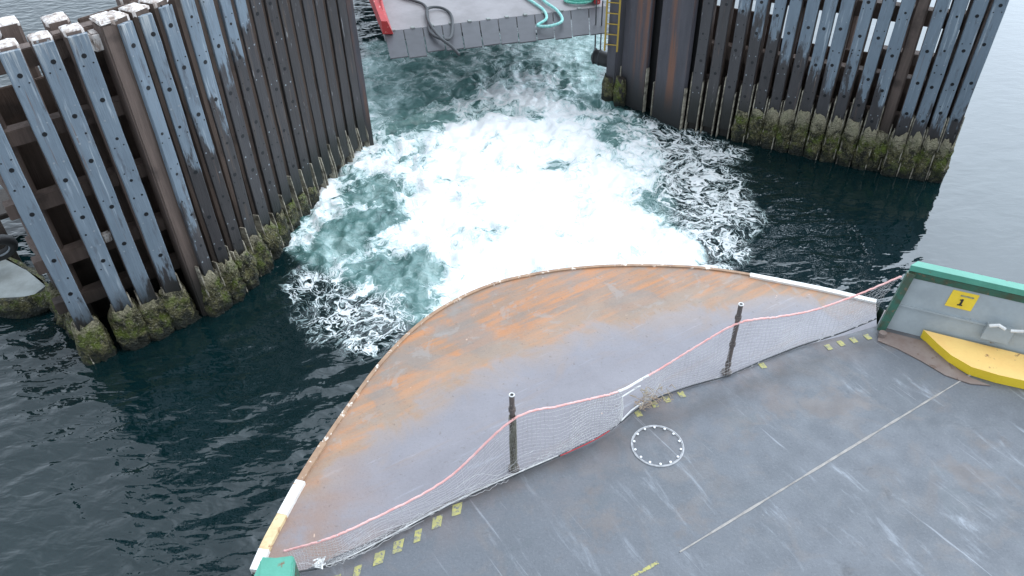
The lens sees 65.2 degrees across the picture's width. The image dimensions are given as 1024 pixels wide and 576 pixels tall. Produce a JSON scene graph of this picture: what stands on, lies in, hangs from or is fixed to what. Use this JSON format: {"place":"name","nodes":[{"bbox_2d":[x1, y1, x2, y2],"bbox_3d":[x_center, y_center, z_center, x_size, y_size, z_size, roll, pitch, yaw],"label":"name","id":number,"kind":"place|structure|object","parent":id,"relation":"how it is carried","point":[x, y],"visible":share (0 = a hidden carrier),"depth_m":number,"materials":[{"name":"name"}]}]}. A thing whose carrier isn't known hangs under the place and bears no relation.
{"place":"outdoors","nodes":[
{"label":"outdoors","id":0,"kind":"place"},
{"bbox_2d":[0,0,1023,575],"bbox_3d":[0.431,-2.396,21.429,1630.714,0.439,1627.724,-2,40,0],"label":"water","id":1,"kind":"structure","parent":0,"point":[190,450],"depth_m":19.42,"materials":[{"name":"teal liquid"}]},
{"bbox_2d":[0,189,8,219],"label":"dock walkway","id":2,"kind":"structure","parent":1,"relation":"in","point":[3,197],"depth_m":20.01,"materials":[{"name":"grey concrete"}]},
{"bbox_2d":[0,221,21,265],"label":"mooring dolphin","id":3,"kind":"object","parent":1,"relation":"in","point":[15,255],"visible":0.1,"depth_m":18.94},
{"bbox_2d":[0,257,49,318],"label":"mooring float","id":4,"kind":"object","parent":1,"relation":"on","point":[22,287],"visible":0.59,"depth_m":18.08,"materials":[{"name":"white plastic"}]},
{"bbox_2d":[0,234,17,260],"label":"tyre fender","id":5,"kind":"object","parent":4,"relation":"attached to","point":[9,249],"visible":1,"depth_m":18.22,"materials":[{"name":"black rubber"}]},
{"bbox_2d":[0,0,373,365],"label":"pile wall","id":6,"kind":"structure","parent":1,"relation":"in","point":[160,160],"depth_m":16.34,"materials":[{"name":"wood"}]},
{"bbox_2d":[601,73,613,101],"bbox_3d":[3.065,-5.965,25.630,0.452,1.869,0.596,-2,40,0],"label":"stub pile","id":7,"kind":"object","parent":1,"relation":"in","point":[607,89],"visible":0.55,"depth_m":25.12,"materials":[{"name":"green plant"}]},
{"bbox_2d":[613,75,625,106],"bbox_3d":[3.404,-5.851,25.406,0.455,1.966,0.613,-2,40,0],"label":"stub pile","id":8,"kind":"object","parent":1,"relation":"in","point":[619,93],"visible":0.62,"depth_m":24.95,"materials":[{"name":"green plant"}]},
{"bbox_2d":[250,261,1023,575],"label":"ferry","id":9,"kind":"object","parent":1,"relation":"on","point":[889,441],"visible":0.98,"depth_m":8.63,"materials":[{"name":"metal"}]},
{"bbox_2d":[508,392,519,472],"bbox_3d":[0.009,1.453,7.998,0.117,1.138,0.120,-2,40,0],"label":"stanchion","id":10,"kind":"object","parent":9,"relation":"on","point":[512,409],"visible":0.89,"depth_m":7.79,"materials":[{"name":"grey metal"}]},
{"bbox_2d":[283,276,901,571],"bbox_3d":[1.191,1.159,8.520,7.431,0.867,0.484,-19,43,-20],"label":"safety net","id":11,"kind":"object","parent":10,"relation":"attached to","point":[318,564],"visible":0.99,"depth_m":8.27,"materials":[{"name":"white fabric"}]},
{"bbox_2d":[721,302,743,376],"bbox_3d":[2.496,0.582,9.020,0.117,1.068,0.120,-2,40,0],"label":"stanchion","id":12,"kind":"object","parent":9,"relation":"on","point":[738,316],"visible":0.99,"depth_m":9.02,"materials":[{"name":"grey metal"}]},
{"bbox_2d":[606,0,1008,182],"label":"pile wall","id":13,"kind":"structure","parent":1,"relation":"in","point":[897,106],"depth_m":21.50,"materials":[{"name":"wood"}]},
{"bbox_2d":[369,0,605,58],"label":"loading apron","id":14,"kind":"object","parent":13,"relation":"attached to","point":[400,22],"visible":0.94,"depth_m":24.73,"materials":[{"name":"metal"}]},
{"bbox_2d":[408,0,459,55],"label":"mooring line","id":15,"kind":"object","parent":14,"relation":"on","point":[436,35],"visible":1,"depth_m":24.27,"materials":[{"name":"fabric"}]},
{"bbox_2d":[528,0,563,27],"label":"mooring line","id":16,"kind":"object","parent":14,"relation":"on","point":[538,24],"visible":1,"depth_m":24.81,"materials":[{"name":"teal fabric"}]},
{"bbox_2d":[564,0,593,3],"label":"rope coil","id":17,"kind":"object","parent":14,"relation":"on","point":[578,1],"visible":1,"depth_m":25.50,"materials":[{"name":"teal fabric"}]},
{"bbox_2d":[591,0,606,66],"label":"hanging fender","id":18,"kind":"object","parent":13,"relation":"hanging from","point":[598,57],"visible":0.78,"depth_m":24.97,"materials":[{"name":"black rubber"}]},
{"bbox_2d":[604,0,620,51],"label":"ladder","id":19,"kind":"object","parent":13,"relation":"attached to","point":[618,24],"visible":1,"depth_m":23.83,"materials":[{"name":"yellow metal"}]}
]}

